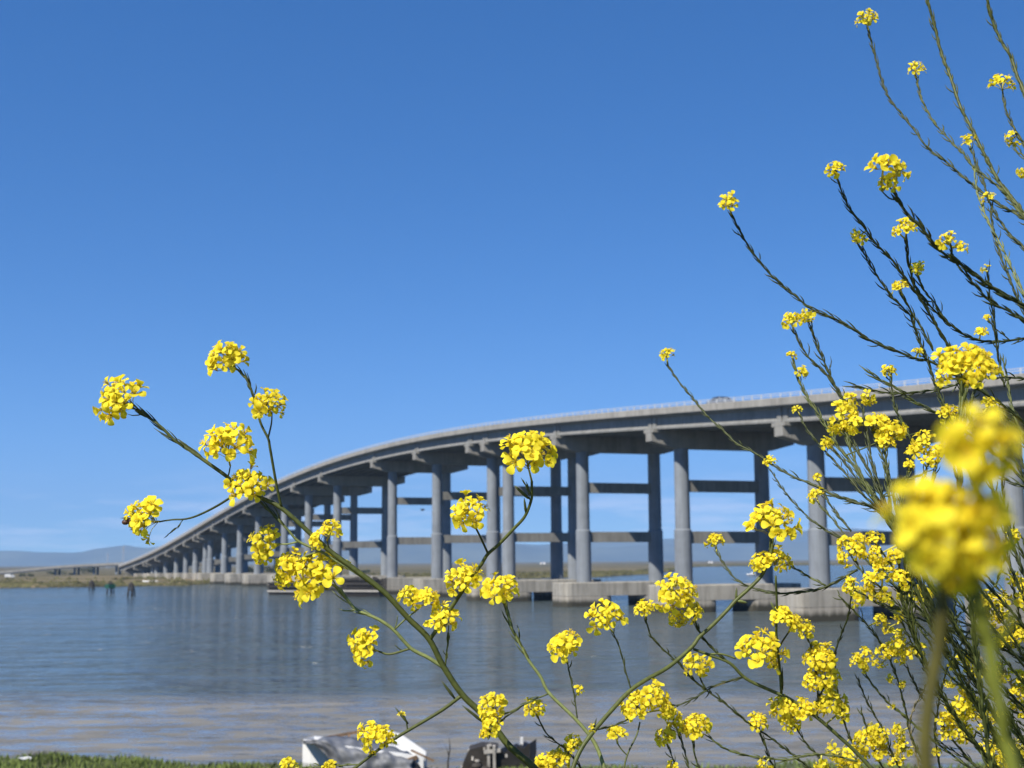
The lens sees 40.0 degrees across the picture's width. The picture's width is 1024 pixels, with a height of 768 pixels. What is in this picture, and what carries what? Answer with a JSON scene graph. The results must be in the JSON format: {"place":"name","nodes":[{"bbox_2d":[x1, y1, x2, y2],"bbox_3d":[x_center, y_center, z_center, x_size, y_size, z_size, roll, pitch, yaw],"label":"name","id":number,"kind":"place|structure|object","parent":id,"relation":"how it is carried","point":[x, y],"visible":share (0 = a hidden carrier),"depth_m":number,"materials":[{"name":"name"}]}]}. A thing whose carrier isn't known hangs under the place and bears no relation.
{"place":"outdoors","nodes":[
{"label":"outdoors","id":0,"kind":"place"},
{"bbox_2d":[0,559,897,587],"bbox_3d":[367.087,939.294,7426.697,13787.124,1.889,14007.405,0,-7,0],"label":"land","id":1,"kind":"structure","parent":0,"point":[410,568],"depth_m":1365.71,"materials":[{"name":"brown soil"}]},
{"bbox_2d":[4,574,14,577],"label":"van","id":2,"kind":"object","parent":1,"relation":"on","point":[9,575],"visible":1,"depth_m":723.43,"materials":[{"name":"white paint"}]},
{"bbox_2d":[19,573,33,576],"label":"shrub","id":3,"kind":"object","parent":1,"relation":"on","point":[29,575],"visible":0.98,"depth_m":784.80,"materials":[{"name":"green plant"}]},
{"bbox_2d":[47,570,66,574],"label":"shrub","id":4,"kind":"object","parent":1,"relation":"on","point":[62,572],"visible":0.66,"depth_m":911.05,"materials":[{"name":"green plant"}]},
{"bbox_2d":[0,563,121,574],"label":"approach viaduct","id":5,"kind":"object","parent":1,"relation":"on","point":[77,566],"visible":0.73,"depth_m":880.23,"materials":[{"name":"concrete"}]},
{"bbox_2d":[80,567,95,573],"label":"shrub","id":6,"kind":"object","parent":1,"relation":"on","point":[90,570],"visible":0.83,"depth_m":1009.91,"materials":[{"name":"green plant"}]},
{"bbox_2d":[264,566,273,572],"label":"shrub","id":7,"kind":"object","parent":1,"relation":"on","point":[270,569],"visible":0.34,"depth_m":759.22,"materials":[{"name":"green plant"}]},
{"bbox_2d":[0,538,990,565],"bbox_3d":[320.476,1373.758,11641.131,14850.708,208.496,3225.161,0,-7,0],"label":"hills","id":8,"kind":"structure","parent":0,"point":[468,552],"depth_m":11374.08,"materials":[{"name":"grey"}]},
{"bbox_2d":[0,750,1023,767],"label":"ground","id":9,"kind":"structure","parent":0,"point":[793,766],"depth_m":49.77,"materials":[{"name":"green plant"}]},
{"bbox_2d":[92,340,557,767],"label":"mustard plant","id":10,"kind":"object","parent":9,"relation":"on","point":[114,399],"visible":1,"depth_m":1.19,"materials":[{"name":"yellow plant"}]},
{"bbox_2d":[122,517,130,524],"bbox_3d":[-0.331,0.118,1.215,0.014,0.007,0.012,0,-7,0],"label":"insect","id":11,"kind":"object","parent":10,"relation":"on","point":[126,522],"visible":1,"depth_m":1.21},
{"bbox_2d":[301,729,433,767],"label":"wrecked skiff","id":12,"kind":"object","parent":9,"relation":"on","point":[405,752],"visible":0.88,"depth_m":49.78,"materials":[{"name":"white paint"}]},
{"bbox_2d":[446,738,449,767],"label":"bare stick","id":13,"kind":"object","parent":9,"relation":"on","point":[448,754],"visible":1,"depth_m":49.98,"materials":[{"name":"grey wood"}]},
{"bbox_2d":[461,737,535,767],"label":"wrecked hull","id":14,"kind":"object","parent":9,"relation":"on","point":[485,755],"visible":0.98,"depth_m":50.00,"materials":[{"name":"black paint"}]},
{"bbox_2d":[477,571,605,767],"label":"mustard plant","id":15,"kind":"object","parent":9,"relation":"on","point":[569,642],"visible":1,"depth_m":1.15,"materials":[{"name":"yellow plant"}]},
{"bbox_2d":[524,697,582,767],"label":"mustard plant","id":16,"kind":"object","parent":9,"relation":"on","point":[549,761],"visible":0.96,"depth_m":1.25,"materials":[{"name":"yellow plant"}]},
{"bbox_2d":[571,498,802,767],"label":"mustard plant","id":17,"kind":"object","parent":9,"relation":"on","point":[773,518],"visible":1,"depth_m":1.15,"materials":[{"name":"yellow plant"}]},
{"bbox_2d":[634,598,810,767],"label":"mustard plant","id":18,"kind":"object","parent":9,"relation":"on","point":[642,606],"visible":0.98,"depth_m":1.29,"materials":[{"name":"yellow plant"}]},
{"bbox_2d":[654,709,857,767],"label":"mustard plant","id":19,"kind":"object","parent":9,"relation":"on","point":[668,734],"visible":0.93,"depth_m":1.16,"materials":[{"name":"yellow plant"}]},
{"bbox_2d":[655,572,872,767],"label":"mustard plant","id":20,"kind":"object","parent":9,"relation":"on","point":[791,714],"visible":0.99,"depth_m":1.17,"materials":[{"name":"yellow plant"}]},
{"bbox_2d":[659,161,1023,713],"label":"mustard plant","id":21,"kind":"object","parent":9,"relation":"on","point":[809,315],"visible":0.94,"depth_m":1.28,"materials":[{"name":"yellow plant"}]},
{"bbox_2d":[822,396,1023,767],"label":"mustard plant","id":22,"kind":"object","parent":9,"relation":"on","point":[898,574],"visible":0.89,"depth_m":1.14,"materials":[{"name":"yellow plant"}]},
{"bbox_2d":[824,523,1023,767],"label":"mustard plant","id":23,"kind":"object","parent":9,"relation":"on","point":[873,733],"visible":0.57,"depth_m":1.49,"materials":[{"name":"yellow plant"}]},
{"bbox_2d":[854,0,1023,314],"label":"mustard plant","id":24,"kind":"object","parent":9,"relation":"on","point":[1006,193],"visible":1,"depth_m":1.36,"materials":[{"name":"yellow plant"}]},
{"bbox_2d":[864,152,1023,386],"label":"mustard plant","id":25,"kind":"object","parent":9,"relation":"on","point":[882,161],"visible":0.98,"depth_m":0.93,"materials":[{"name":"yellow plant"}]},
{"bbox_2d":[871,404,1023,767],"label":"mustard plant","id":26,"kind":"object","parent":9,"relation":"on","point":[929,522],"visible":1,"depth_m":0.19,"materials":[{"name":"yellow plant"}]},
{"bbox_2d":[930,342,1003,767],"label":"mustard plant","id":27,"kind":"object","parent":9,"relation":"on","point":[960,362],"visible":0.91,"depth_m":0.87,"materials":[{"name":"yellow plant"}]},
{"bbox_2d":[982,354,1023,620],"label":"mustard plant","id":28,"kind":"object","parent":9,"relation":"on","point":[992,582],"visible":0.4,"depth_m":1.58,"materials":[{"name":"green plant"}]},
{"bbox_2d":[0,565,1023,767],"bbox_3d":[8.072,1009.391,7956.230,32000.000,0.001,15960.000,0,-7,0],"label":"water","id":29,"kind":"structure","parent":0,"point":[203,674],"depth_m":94.45,"materials":[{"name":"blue liquid"}]},
{"bbox_2d":[89,580,94,589],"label":"mooring dolphin","id":30,"kind":"object","parent":29,"relation":"in","point":[91,582],"visible":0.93,"depth_m":418.58},
{"bbox_2d":[105,581,115,592],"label":"mooring dolphin","id":31,"kind":"object","parent":29,"relation":"in","point":[110,585],"visible":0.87,"depth_m":374.18,"materials":[{"name":"green paint"}]},
{"bbox_2d":[127,582,134,596],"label":"mooring dolphin","id":32,"kind":"object","parent":29,"relation":"in","point":[131,586],"visible":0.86,"depth_m":335.36},
{"bbox_2d":[267,582,307,594],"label":"timber fender","id":33,"kind":"object","parent":29,"relation":"in","point":[275,590],"visible":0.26,"depth_m":338.49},
{"bbox_2d":[340,576,386,596],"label":"timber fender","id":34,"kind":"object","parent":29,"relation":"in","point":[357,586],"visible":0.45,"depth_m":315.65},
{"bbox_2d":[119,367,1023,633],"bbox_3d":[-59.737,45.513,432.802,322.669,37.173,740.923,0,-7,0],"label":"road bridge","id":35,"kind":"structure","parent":29,"relation":"in","point":[761,426],"depth_m":242.31,"materials":[{"name":"concrete"}]},
{"bbox_2d":[706,396,735,403],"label":"car","id":36,"kind":"object","parent":35,"relation":"on","point":[715,398],"visible":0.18,"depth_m":192.06,"materials":[{"name":"silver metal"}]},
{"bbox_2d":[0,0,1023,552],"label":"sky","id":37,"kind":"structure","parent":0,"point":[409,218],"materials":[{"name":"blue"}]},
{"bbox_2d":[515,528,1001,547],"bbox_3d":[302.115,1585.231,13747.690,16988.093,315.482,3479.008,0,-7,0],"label":"mountains","id":38,"kind":"structure","parent":0,"point":[803,537],"depth_m":13131.92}
]}

